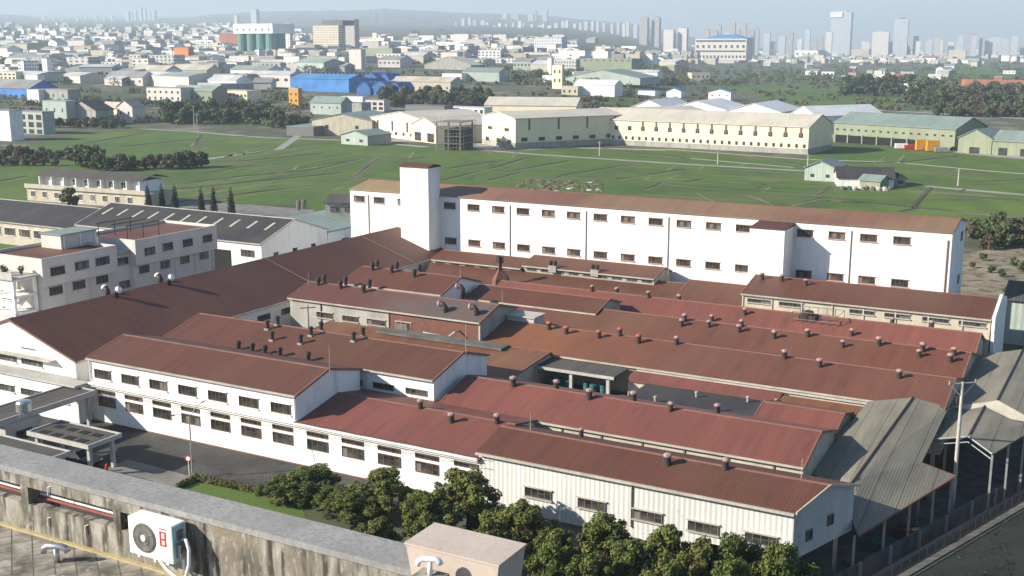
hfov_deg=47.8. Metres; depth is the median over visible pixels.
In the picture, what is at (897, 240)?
window
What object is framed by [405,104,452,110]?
grey store
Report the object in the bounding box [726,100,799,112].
white hall
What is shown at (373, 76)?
blue vault
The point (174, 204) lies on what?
cypress
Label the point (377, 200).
window
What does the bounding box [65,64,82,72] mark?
building
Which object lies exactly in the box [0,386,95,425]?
gate canopy
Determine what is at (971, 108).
belt tree
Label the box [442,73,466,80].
white works
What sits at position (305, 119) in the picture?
belt tree
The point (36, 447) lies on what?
guardhouse roof
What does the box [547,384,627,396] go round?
court deck
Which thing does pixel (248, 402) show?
window
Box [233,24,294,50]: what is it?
silo tower
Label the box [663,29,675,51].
pale tower
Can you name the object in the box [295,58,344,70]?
building
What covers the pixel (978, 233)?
thicket bush
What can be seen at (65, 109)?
mint block
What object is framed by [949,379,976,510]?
utility pole
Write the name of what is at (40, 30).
spired building
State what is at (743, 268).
window
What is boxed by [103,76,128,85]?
building
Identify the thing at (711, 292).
factory row
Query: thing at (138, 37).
building
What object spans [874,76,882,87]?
belt tree
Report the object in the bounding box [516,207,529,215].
window
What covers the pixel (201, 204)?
cypress
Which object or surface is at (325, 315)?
window
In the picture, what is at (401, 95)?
belt tree
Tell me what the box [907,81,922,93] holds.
belt tree
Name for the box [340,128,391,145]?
field shed
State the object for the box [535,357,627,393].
loading porch
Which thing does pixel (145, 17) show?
skyline tower
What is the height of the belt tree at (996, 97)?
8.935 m
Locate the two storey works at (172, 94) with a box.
[146,87,192,103]
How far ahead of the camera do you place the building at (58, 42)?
1837.94 m
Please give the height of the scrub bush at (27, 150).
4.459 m
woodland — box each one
[0,26,532,85]
[516,51,1023,88]
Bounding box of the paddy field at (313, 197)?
[0,129,1023,228]
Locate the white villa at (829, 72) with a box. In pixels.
[821,71,835,77]
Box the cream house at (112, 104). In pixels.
[104,102,119,118]
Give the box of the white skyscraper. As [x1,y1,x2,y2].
[830,11,853,56]
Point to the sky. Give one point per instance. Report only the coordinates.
(948, 20)
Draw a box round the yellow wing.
[481,105,703,148]
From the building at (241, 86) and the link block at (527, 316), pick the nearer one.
the link block at (527, 316)
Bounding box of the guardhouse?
[0,414,42,443]
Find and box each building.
[0,45,20,55]
[0,217,217,320]
[2,52,12,56]
[5,70,63,81]
[6,42,41,49]
[6,54,61,60]
[9,52,41,55]
[20,39,39,40]
[22,110,55,134]
[32,41,48,45]
[34,28,52,32]
[41,47,64,50]
[46,71,65,73]
[48,40,67,45]
[50,51,75,52]
[54,46,73,50]
[55,35,72,38]
[62,72,104,82]
[65,39,91,45]
[65,53,91,55]
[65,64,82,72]
[79,64,122,74]
[83,32,96,34]
[94,40,125,44]
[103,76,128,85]
[114,68,145,70]
[115,50,135,53]
[128,48,142,51]
[133,36,143,38]
[133,52,154,57]
[149,71,169,85]
[157,72,213,86]
[167,44,182,46]
[167,68,180,71]
[176,63,214,64]
[183,38,200,42]
[185,54,224,60]
[185,60,203,63]
[195,82,253,89]
[201,48,213,50]
[207,75,251,82]
[214,73,255,81]
[220,51,244,55]
[229,65,283,73]
[246,51,256,55]
[248,70,300,87]
[252,77,276,88]
[265,49,272,55]
[285,210,350,242]
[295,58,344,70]
[333,63,354,72]
[337,57,348,61]
[338,53,348,56]
[378,56,411,67]
[397,46,415,47]
[404,52,432,62]
[434,118,475,150]
[446,42,465,44]
[448,51,470,57]
[467,58,495,65]
[513,58,537,69]
[529,54,547,57]
[530,60,547,71]
[542,75,551,81]
[552,53,558,58]
[562,47,592,51]
[568,39,581,44]
[572,71,592,74]
[587,37,597,42]
[627,383,777,416]
[631,70,662,82]
[659,54,670,56]
[659,59,688,68]
[667,64,681,70]
[688,72,709,80]
[763,61,772,65]
[770,55,777,58]
[804,63,812,67]
[805,69,821,74]
[810,60,820,65]
[849,66,856,71]
[863,59,878,63]
[871,31,889,56]
[879,68,887,73]
[936,67,953,71]
[936,69,955,76]
[944,64,954,67]
[964,79,1023,94]
[971,60,981,66]
[1003,70,1021,73]
[1004,280,1023,345]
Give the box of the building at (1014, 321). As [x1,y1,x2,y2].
[1004,280,1023,345]
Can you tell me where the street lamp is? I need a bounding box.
[171,400,205,474]
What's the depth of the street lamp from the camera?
102.91 m
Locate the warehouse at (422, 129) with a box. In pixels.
[410,114,481,142]
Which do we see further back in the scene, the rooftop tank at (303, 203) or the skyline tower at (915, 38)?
the skyline tower at (915, 38)
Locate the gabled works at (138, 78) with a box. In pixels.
[105,71,151,85]
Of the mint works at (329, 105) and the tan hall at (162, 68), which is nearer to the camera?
the mint works at (329, 105)
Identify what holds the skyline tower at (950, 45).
on the ground at (582, 35)
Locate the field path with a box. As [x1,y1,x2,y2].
[552,147,1023,173]
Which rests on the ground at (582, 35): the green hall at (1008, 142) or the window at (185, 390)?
the green hall at (1008, 142)
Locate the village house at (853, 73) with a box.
[848,72,857,75]
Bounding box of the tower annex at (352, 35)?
[340,19,359,47]
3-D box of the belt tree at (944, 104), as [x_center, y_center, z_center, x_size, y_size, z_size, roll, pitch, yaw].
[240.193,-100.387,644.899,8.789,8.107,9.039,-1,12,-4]
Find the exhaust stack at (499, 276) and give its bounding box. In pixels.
[492,256,509,285]
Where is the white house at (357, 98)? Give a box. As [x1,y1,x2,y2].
[341,96,368,101]
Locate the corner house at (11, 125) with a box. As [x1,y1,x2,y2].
[0,109,24,140]
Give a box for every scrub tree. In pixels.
[64,143,82,165]
[69,147,90,167]
[71,145,95,168]
[88,153,104,170]
[101,156,114,170]
[110,154,119,168]
[114,153,133,170]
[127,154,138,168]
[138,156,148,167]
[141,154,157,168]
[154,153,163,167]
[160,153,179,168]
[173,151,187,168]
[178,150,195,167]
[190,156,199,166]
[195,150,209,166]
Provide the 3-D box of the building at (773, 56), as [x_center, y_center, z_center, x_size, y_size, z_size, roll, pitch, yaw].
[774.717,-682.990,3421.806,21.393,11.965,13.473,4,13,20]
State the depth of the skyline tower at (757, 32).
4493.84 m
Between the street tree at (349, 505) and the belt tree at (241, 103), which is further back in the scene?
the belt tree at (241, 103)
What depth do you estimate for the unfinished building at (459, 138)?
429.77 m
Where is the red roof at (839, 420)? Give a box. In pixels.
[753,400,853,444]
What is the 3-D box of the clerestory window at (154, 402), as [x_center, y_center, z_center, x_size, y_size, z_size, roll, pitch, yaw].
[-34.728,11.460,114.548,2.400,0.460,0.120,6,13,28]
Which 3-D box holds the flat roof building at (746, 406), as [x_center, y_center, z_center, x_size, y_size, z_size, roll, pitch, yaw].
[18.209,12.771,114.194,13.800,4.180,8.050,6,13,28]
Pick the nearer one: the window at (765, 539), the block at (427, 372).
the window at (765, 539)
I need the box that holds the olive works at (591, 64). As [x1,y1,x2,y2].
[576,58,642,70]
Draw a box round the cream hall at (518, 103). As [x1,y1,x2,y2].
[484,96,583,111]
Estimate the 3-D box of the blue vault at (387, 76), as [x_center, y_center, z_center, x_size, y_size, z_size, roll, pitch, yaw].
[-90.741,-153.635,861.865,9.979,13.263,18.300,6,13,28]
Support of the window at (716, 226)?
in the tall block at (685, 241)
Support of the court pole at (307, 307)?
on the inner yard
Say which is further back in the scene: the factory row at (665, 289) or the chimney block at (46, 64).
the chimney block at (46, 64)
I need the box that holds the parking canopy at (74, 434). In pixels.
[26,420,121,466]
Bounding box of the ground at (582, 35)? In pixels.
[0,15,1023,575]
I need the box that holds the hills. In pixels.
[0,8,761,49]
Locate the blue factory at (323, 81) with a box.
[290,71,368,92]
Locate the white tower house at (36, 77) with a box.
[26,74,44,79]
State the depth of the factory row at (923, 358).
130.84 m
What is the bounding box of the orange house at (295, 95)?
[288,88,301,108]
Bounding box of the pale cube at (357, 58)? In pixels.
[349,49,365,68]
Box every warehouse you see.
[0,199,100,245]
[74,202,328,269]
[410,114,481,142]
[565,69,659,84]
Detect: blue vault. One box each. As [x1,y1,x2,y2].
[357,82,374,94]
[363,72,385,81]
[371,81,396,94]
[380,73,400,80]
[391,82,414,91]
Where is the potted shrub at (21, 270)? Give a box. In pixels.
[17,265,23,273]
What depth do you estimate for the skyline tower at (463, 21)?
5753.42 m
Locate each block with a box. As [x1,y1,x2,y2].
[26,89,44,101]
[42,58,51,70]
[42,100,77,120]
[44,88,80,99]
[85,334,362,464]
[164,313,489,400]
[173,47,193,55]
[219,33,237,44]
[287,274,518,340]
[294,389,537,500]
[313,20,353,50]
[342,260,481,298]
[348,179,967,293]
[475,413,860,571]
[505,310,545,323]
[695,34,752,59]
[740,272,1006,353]
[948,50,966,58]
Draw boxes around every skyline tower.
[125,11,130,20]
[133,10,137,20]
[139,7,142,20]
[143,9,147,20]
[147,11,151,19]
[151,10,156,19]
[461,18,465,25]
[468,17,471,25]
[473,20,477,25]
[502,14,508,18]
[515,14,519,19]
[518,21,522,27]
[528,14,534,20]
[533,11,537,20]
[543,10,547,21]
[565,20,568,27]
[584,22,588,29]
[591,21,593,30]
[596,21,599,31]
[602,22,605,32]
[611,23,613,33]
[617,21,619,34]
[622,23,625,36]
[626,22,629,36]
[633,23,637,38]
[703,29,710,38]
[710,30,718,36]
[716,24,721,33]
[730,22,735,33]
[736,28,740,34]
[741,22,746,36]
[747,30,754,56]
[753,27,759,54]
[763,32,770,55]
[770,41,775,54]
[778,35,785,55]
[786,31,793,54]
[797,38,802,49]
[804,28,810,49]
[812,41,817,49]
[818,36,823,49]
[825,31,832,55]
[861,41,867,48]
[865,43,870,48]
[889,40,892,48]
[895,41,899,56]
[912,36,918,54]
[915,41,920,54]
[925,39,932,54]
[934,36,940,56]
[939,40,943,55]
[947,41,954,53]
[957,35,963,49]
[966,34,973,55]
[970,35,976,55]
[978,38,984,55]
[984,38,989,54]
[989,37,996,55]
[996,36,1001,54]
[1001,38,1009,54]
[1008,36,1012,54]
[1010,36,1017,55]
[1019,36,1023,54]
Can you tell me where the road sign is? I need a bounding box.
[185,455,190,475]
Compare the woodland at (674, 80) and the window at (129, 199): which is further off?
the woodland at (674, 80)
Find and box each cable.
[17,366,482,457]
[86,387,480,465]
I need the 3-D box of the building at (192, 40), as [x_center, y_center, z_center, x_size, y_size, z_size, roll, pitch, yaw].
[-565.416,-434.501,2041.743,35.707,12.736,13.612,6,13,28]
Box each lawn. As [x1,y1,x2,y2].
[0,243,18,248]
[183,481,306,518]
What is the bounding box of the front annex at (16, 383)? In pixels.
[0,364,92,423]
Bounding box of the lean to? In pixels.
[858,174,889,187]
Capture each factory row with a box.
[421,261,685,298]
[438,375,836,476]
[461,292,977,381]
[481,320,964,454]
[496,280,984,360]
[673,279,745,305]
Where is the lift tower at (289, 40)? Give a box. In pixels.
[285,34,292,48]
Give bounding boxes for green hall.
[794,50,819,56]
[991,130,1023,156]
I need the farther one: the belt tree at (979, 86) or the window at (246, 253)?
the belt tree at (979, 86)
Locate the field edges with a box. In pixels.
[4,134,1020,217]
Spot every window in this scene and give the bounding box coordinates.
[0,289,11,300]
[0,354,17,363]
[0,382,15,393]
[1,305,12,316]
[4,227,15,236]
[16,426,31,438]
[18,228,29,237]
[19,386,40,396]
[20,358,43,368]
[33,230,44,239]
[42,191,46,197]
[48,284,63,296]
[49,264,65,276]
[54,192,58,198]
[72,279,85,290]
[75,259,90,271]
[78,194,82,200]
[90,195,95,201]
[93,367,111,381]
[95,255,109,266]
[95,273,109,285]
[98,389,114,396]
[98,396,115,408]
[102,195,107,202]
[114,196,119,202]
[117,255,128,266]
[119,279,131,289]
[120,372,139,386]
[121,182,125,188]
[124,394,141,401]
[125,401,142,413]
[127,197,132,203]
[139,263,150,274]
[144,245,156,256]
[148,377,167,392]
[152,400,170,407]
[153,407,170,419]
[160,259,171,269]
[162,241,173,251]
[176,383,197,398]
[180,255,190,264]
[181,405,199,413]
[181,413,199,425]
[182,237,193,247]
[199,250,209,260]
[202,233,213,243]
[206,388,227,404]
[210,411,229,419]
[210,419,229,432]
[237,394,258,410]
[240,249,254,257]
[240,417,260,425]
[241,425,260,438]
[257,313,270,320]
[269,400,291,416]
[272,424,292,432]
[272,431,292,445]
[281,307,289,314]
[306,431,327,439]
[307,438,327,452]
[315,311,333,319]
[330,207,338,211]
[341,314,358,323]
[341,437,363,446]
[342,445,363,460]
[353,195,364,202]
[366,317,385,326]
[373,196,384,203]
[373,382,393,390]
[377,445,399,453]
[378,453,400,467]
[395,320,411,330]
[405,387,426,396]
[414,132,420,140]
[415,452,438,461]
[415,460,438,475]
[427,133,433,142]
[443,202,455,209]
[444,237,456,244]
[454,460,477,469]
[466,203,479,211]
[467,239,480,246]
[491,205,504,213]
[492,241,504,249]
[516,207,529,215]
[516,243,529,251]
[523,485,551,502]
[541,209,554,217]
[542,246,554,254]
[566,211,579,219]
[566,248,580,256]
[576,496,606,513]
[592,213,606,221]
[593,250,606,259]
[620,215,634,223]
[620,253,634,261]
[631,507,663,525]
[647,217,662,225]
[648,256,662,264]
[675,258,690,266]
[676,219,691,227]
[686,518,719,537]
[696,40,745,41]
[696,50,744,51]
[704,261,720,269]
[705,221,720,230]
[734,264,747,272]
[735,224,750,232]
[743,530,778,547]
[746,297,770,304]
[778,301,802,308]
[795,269,811,278]
[796,228,812,237]
[806,528,812,541]
[826,272,842,281]
[827,231,845,240]
[827,513,833,525]
[848,308,874,316]
[857,275,874,284]
[859,233,877,242]
[883,312,910,319]
[890,278,907,287]
[892,236,910,245]
[921,316,949,324]
[957,320,986,328]
[969,147,978,153]
[998,148,1006,155]
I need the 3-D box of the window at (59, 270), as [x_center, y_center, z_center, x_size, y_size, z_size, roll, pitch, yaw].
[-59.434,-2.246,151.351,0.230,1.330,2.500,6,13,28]
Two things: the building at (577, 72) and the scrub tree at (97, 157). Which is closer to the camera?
the scrub tree at (97, 157)
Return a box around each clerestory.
[431,249,529,271]
[464,284,621,314]
[522,254,672,284]
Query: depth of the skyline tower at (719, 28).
4062.50 m
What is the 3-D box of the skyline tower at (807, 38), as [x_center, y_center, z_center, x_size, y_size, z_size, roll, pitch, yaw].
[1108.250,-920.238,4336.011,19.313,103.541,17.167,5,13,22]
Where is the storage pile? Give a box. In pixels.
[843,550,872,565]
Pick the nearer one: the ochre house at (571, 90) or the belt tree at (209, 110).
the belt tree at (209, 110)
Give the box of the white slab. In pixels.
[547,58,553,74]
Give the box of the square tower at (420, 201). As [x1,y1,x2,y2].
[398,162,440,250]
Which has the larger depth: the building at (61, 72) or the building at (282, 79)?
the building at (61, 72)
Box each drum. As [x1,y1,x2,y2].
[548,377,554,384]
[558,377,564,386]
[563,379,568,387]
[583,381,590,389]
[589,383,596,391]
[599,383,605,393]
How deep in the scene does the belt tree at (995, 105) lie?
630.00 m
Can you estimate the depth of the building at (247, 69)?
972.22 m
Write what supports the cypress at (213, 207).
on the yard at (272, 211)
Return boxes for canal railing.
[876,491,1023,575]
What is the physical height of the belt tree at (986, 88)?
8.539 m
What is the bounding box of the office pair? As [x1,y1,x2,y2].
[199,40,215,42]
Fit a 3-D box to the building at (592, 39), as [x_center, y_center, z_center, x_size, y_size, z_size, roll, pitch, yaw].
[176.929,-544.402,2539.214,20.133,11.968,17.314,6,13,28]
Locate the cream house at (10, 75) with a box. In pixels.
[0,71,22,78]
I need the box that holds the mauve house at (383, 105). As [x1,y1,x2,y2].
[365,99,389,111]
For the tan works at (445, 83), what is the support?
on the ground at (582, 35)
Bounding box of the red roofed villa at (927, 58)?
[922,56,936,62]
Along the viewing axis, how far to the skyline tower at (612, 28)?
5245.76 m
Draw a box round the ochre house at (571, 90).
[561,86,581,94]
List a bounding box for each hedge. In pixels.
[175,475,196,488]
[192,472,299,500]
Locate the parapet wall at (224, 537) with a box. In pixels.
[0,444,411,575]
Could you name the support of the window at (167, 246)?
in the office building at (65, 266)
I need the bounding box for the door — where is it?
[214,249,231,269]
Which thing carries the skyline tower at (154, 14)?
on the ground at (582, 35)
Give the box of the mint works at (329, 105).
[309,96,352,114]
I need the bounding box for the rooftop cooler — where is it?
[792,306,844,326]
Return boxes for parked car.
[66,446,103,465]
[949,146,957,150]
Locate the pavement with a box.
[104,460,188,486]
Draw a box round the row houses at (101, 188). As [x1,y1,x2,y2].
[24,168,172,205]
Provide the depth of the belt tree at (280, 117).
542.53 m
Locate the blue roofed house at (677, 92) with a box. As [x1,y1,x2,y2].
[666,88,684,97]
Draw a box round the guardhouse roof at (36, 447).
[0,434,70,459]
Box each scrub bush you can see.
[0,149,8,156]
[0,154,8,165]
[5,144,13,157]
[7,155,19,164]
[12,146,23,157]
[20,153,31,165]
[22,146,35,158]
[29,155,39,165]
[34,146,46,157]
[39,156,49,164]
[42,149,53,158]
[50,157,59,165]
[52,150,63,158]
[60,146,69,156]
[91,144,106,156]
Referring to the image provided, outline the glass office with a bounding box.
[534,37,566,47]
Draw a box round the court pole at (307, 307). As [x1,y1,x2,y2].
[300,304,315,326]
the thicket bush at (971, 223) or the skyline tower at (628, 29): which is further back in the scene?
the skyline tower at (628, 29)
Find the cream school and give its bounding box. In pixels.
[359,39,378,41]
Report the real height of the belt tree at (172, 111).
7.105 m
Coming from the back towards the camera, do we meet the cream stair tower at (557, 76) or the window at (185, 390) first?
the cream stair tower at (557, 76)
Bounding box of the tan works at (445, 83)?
[390,76,463,92]
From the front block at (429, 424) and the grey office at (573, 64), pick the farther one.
the grey office at (573, 64)
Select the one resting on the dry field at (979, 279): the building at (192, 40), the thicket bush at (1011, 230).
the thicket bush at (1011, 230)
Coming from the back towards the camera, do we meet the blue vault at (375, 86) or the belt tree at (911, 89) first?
the belt tree at (911, 89)
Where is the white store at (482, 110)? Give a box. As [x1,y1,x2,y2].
[453,106,491,113]
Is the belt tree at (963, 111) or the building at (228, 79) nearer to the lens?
the belt tree at (963, 111)
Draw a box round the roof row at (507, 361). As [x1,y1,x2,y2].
[313,321,554,383]
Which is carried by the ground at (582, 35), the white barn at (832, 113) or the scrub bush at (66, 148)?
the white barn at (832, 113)
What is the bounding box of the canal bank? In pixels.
[897,502,1023,575]
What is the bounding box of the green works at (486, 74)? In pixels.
[462,67,509,81]
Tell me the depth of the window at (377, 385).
114.26 m
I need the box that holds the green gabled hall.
[957,127,997,154]
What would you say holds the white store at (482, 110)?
on the ground at (582, 35)
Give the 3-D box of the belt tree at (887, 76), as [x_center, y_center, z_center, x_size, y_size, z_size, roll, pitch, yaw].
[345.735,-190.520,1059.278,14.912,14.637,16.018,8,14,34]
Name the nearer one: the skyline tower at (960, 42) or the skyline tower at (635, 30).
the skyline tower at (960, 42)
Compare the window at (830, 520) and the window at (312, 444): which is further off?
the window at (312, 444)
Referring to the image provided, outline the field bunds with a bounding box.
[0,133,1023,216]
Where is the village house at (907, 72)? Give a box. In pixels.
[900,71,915,74]
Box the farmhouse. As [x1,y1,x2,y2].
[833,166,895,186]
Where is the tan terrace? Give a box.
[851,49,910,55]
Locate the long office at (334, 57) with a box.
[307,56,343,58]
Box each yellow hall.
[311,110,386,134]
[370,109,481,139]
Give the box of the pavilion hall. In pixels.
[424,56,482,69]
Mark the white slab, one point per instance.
(550, 62)
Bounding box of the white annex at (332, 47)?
[327,46,338,48]
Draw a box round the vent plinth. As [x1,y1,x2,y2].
[412,567,448,575]
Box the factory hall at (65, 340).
[0,227,444,409]
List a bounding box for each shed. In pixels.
[286,123,323,135]
[323,194,350,216]
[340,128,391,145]
[352,101,370,111]
[573,79,623,96]
[638,90,659,95]
[813,397,956,565]
[833,111,988,149]
[927,405,1023,519]
[945,349,1023,466]
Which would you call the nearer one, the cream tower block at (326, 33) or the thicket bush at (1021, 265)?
the thicket bush at (1021, 265)
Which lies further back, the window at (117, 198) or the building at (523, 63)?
the building at (523, 63)
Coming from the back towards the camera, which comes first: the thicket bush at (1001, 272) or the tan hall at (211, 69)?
the tan hall at (211, 69)
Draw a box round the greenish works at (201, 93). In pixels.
[175,85,227,102]
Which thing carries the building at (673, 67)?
on the ground at (582, 35)
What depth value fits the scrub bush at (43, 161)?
374.06 m
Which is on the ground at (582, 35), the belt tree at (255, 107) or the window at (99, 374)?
the belt tree at (255, 107)
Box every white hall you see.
[419,35,436,39]
[632,97,687,106]
[676,98,743,110]
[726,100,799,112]
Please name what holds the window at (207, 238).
in the office building at (65, 266)
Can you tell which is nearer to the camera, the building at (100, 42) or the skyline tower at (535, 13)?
the building at (100, 42)
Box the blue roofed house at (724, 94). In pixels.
[708,89,734,100]
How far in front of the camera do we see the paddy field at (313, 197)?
357.11 m
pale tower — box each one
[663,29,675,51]
[678,27,688,51]
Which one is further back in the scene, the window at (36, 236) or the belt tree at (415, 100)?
the belt tree at (415, 100)
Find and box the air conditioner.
[128,510,190,575]
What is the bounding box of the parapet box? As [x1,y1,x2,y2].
[404,522,526,575]
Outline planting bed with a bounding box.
[295,496,637,575]
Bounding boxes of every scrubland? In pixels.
[0,86,313,125]
[458,79,1018,110]
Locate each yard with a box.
[0,416,687,574]
[31,199,313,217]
[750,437,1023,575]
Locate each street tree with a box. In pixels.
[252,475,298,503]
[272,462,341,506]
[309,484,363,513]
[321,492,381,524]
[344,466,413,518]
[353,516,403,541]
[399,489,459,537]
[406,510,447,540]
[431,467,501,530]
[475,517,506,538]
[478,498,561,556]
[522,537,579,575]
[527,527,580,575]
[564,551,612,575]
[566,510,632,567]
[609,537,654,575]
[638,523,694,575]
[639,550,684,575]
[676,535,718,575]
[708,531,769,574]
[710,555,752,575]
[750,539,820,575]
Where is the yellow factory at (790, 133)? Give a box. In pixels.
[599,107,833,154]
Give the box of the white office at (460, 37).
[453,34,470,41]
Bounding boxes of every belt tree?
[55,117,65,125]
[65,117,71,125]
[68,117,77,126]
[74,120,82,127]
[83,116,93,126]
[89,117,99,127]
[98,120,107,128]
[108,119,117,127]
[117,119,125,127]
[158,98,175,114]
[158,109,173,123]
[166,109,179,121]
[171,101,182,114]
[174,106,192,123]
[185,102,199,112]
[187,111,195,122]
[192,112,204,122]
[199,98,219,110]
[200,110,214,123]
[205,108,217,120]
[215,109,229,123]
[220,99,237,116]
[220,107,235,122]
[229,111,242,123]
[231,99,247,110]
[240,107,256,122]
[252,105,259,111]
[256,107,271,119]
[259,102,274,110]
[269,117,276,127]
[270,108,284,120]
[272,114,287,126]
[281,113,298,125]
[293,114,303,124]
[301,116,309,123]
[376,86,389,95]
[378,94,388,99]
[387,84,398,95]
[388,94,401,106]
[396,85,411,98]
[397,93,407,105]
[404,94,413,103]
[408,91,423,103]
[413,92,425,103]
[423,85,435,99]
[424,93,434,102]
[428,94,437,104]
[430,85,442,95]
[437,90,450,104]
[448,98,456,105]
[449,84,466,95]
[450,90,459,98]
[456,95,463,104]
[458,91,470,102]
[465,97,476,105]
[466,92,480,105]
[471,85,484,93]
[477,92,491,105]
[480,94,489,103]
[484,88,494,96]
[837,76,846,85]
[837,80,852,95]
[847,83,855,95]
[848,76,858,84]
[853,87,861,94]
[855,74,867,86]
[859,85,871,93]
[861,73,874,85]
[867,85,874,95]
[873,87,880,95]
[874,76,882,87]
[878,82,891,94]
[881,72,898,83]
[884,81,899,94]
[896,83,906,94]
[898,73,907,83]
[903,94,909,104]
[904,73,916,82]
[905,85,917,94]
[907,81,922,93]
[907,92,921,104]
[918,82,928,93]
[919,92,928,104]
[920,76,932,85]
[922,96,934,105]
[923,85,934,95]
[932,84,941,91]
[932,101,944,115]
[933,78,945,86]
[933,90,947,101]
[937,101,947,114]
[943,100,957,115]
[946,80,962,94]
[948,104,961,115]
[949,93,957,100]
[955,95,968,105]
[957,107,968,115]
[959,93,969,101]
[961,85,975,94]
[962,101,975,113]
[966,105,976,115]
[969,82,984,94]
[969,94,979,103]
[972,95,982,104]
[972,105,985,116]
[977,103,990,116]
[981,91,994,104]
[982,106,991,116]
[983,85,989,92]
[985,92,998,104]
[987,80,999,91]
[987,101,1006,116]
[989,83,1002,94]
[995,106,1008,116]
[1000,83,1009,93]
[1000,93,1014,103]
[1001,102,1010,115]
[1005,104,1016,115]
[1006,82,1015,95]
[1008,82,1023,94]
[1009,100,1022,115]
[1016,93,1023,105]
[1016,107,1023,117]
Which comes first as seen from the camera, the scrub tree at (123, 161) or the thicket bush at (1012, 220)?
the thicket bush at (1012, 220)
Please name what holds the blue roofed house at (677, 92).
on the ground at (582, 35)
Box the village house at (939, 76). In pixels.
[928,74,941,78]
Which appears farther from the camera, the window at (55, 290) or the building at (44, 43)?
the building at (44, 43)
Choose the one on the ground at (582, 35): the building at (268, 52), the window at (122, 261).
the building at (268, 52)
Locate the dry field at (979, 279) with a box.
[960,246,1023,320]
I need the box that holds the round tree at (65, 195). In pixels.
[58,187,79,205]
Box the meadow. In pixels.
[592,64,1023,110]
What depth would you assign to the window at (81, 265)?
154.73 m
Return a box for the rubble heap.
[515,179,603,191]
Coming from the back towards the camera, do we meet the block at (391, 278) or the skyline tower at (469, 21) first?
the skyline tower at (469, 21)
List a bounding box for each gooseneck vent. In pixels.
[40,542,70,562]
[415,556,442,575]
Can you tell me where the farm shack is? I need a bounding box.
[894,172,907,185]
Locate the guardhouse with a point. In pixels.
(18, 429)
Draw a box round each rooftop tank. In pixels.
[296,200,300,209]
[301,199,305,208]
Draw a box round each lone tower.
[234,15,238,23]
[250,9,259,23]
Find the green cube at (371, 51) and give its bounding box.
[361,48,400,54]
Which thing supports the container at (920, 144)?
on the paddy field at (313, 197)
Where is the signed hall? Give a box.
[92,37,122,39]
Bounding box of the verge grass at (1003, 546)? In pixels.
[926,518,1023,575]
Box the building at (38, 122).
[22,110,55,134]
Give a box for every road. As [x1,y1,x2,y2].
[148,129,1023,195]
[391,106,1023,158]
[915,511,1023,575]
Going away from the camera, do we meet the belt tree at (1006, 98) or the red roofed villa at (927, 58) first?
the belt tree at (1006, 98)
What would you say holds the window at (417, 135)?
in the warehouse at (422, 129)
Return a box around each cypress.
[144,186,152,205]
[158,183,165,206]
[171,185,178,207]
[198,187,205,210]
[209,186,217,211]
[227,188,235,212]
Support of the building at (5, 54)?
on the ground at (582, 35)
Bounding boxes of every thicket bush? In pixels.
[965,218,980,237]
[973,219,990,238]
[978,233,997,249]
[979,253,987,259]
[980,223,1003,245]
[987,265,995,272]
[989,210,1008,224]
[994,222,1020,247]
[997,269,1005,275]
[1006,217,1019,224]
[1006,223,1021,235]
[1009,256,1019,265]
[1015,225,1023,245]
[1017,260,1023,270]
[1018,217,1023,225]
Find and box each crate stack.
[869,535,897,551]
[894,523,921,538]
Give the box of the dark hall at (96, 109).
[75,100,114,123]
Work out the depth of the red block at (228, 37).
1895.50 m
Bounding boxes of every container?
[895,143,907,148]
[904,145,914,148]
[914,139,927,150]
[925,140,939,151]
[933,147,947,151]
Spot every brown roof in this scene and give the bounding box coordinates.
[626,371,783,400]
[778,395,862,420]
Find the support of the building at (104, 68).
on the ground at (582, 35)
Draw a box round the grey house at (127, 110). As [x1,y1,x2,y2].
[115,99,145,122]
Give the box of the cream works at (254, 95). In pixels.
[227,89,261,102]
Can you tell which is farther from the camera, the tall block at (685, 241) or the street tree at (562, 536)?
the tall block at (685, 241)
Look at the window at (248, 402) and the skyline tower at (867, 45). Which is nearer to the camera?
the window at (248, 402)
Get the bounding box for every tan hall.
[133,65,181,71]
[174,65,220,73]
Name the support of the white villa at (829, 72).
on the ground at (582, 35)
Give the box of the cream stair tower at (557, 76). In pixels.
[552,65,563,88]
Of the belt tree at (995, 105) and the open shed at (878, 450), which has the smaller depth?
the open shed at (878, 450)
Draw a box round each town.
[0,22,565,73]
[558,43,1023,64]
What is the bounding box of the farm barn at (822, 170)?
[803,157,846,181]
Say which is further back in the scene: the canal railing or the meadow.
the meadow
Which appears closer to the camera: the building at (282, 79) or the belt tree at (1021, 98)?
the belt tree at (1021, 98)
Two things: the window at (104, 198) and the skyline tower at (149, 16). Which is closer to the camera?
the window at (104, 198)
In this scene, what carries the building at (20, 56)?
on the ground at (582, 35)
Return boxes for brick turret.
[994,76,1003,79]
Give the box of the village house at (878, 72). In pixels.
[874,70,882,73]
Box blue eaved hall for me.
[0,79,58,97]
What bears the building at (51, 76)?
on the ground at (582, 35)
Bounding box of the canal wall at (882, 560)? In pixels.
[834,472,1023,575]
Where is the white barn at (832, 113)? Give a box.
[792,104,881,129]
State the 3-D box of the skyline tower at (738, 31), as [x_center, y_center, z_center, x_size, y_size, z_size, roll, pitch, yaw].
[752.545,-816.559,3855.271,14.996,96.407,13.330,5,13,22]
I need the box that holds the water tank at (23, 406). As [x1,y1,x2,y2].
[15,399,31,417]
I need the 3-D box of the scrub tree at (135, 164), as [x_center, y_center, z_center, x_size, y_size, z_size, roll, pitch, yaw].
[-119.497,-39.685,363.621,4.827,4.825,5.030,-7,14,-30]
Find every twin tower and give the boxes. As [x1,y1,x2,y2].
[639,17,648,45]
[651,16,660,47]
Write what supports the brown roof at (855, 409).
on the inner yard
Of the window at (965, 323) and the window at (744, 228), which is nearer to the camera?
the window at (965, 323)
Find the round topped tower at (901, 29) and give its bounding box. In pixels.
[893,18,908,55]
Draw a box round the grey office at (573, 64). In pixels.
[554,59,579,72]

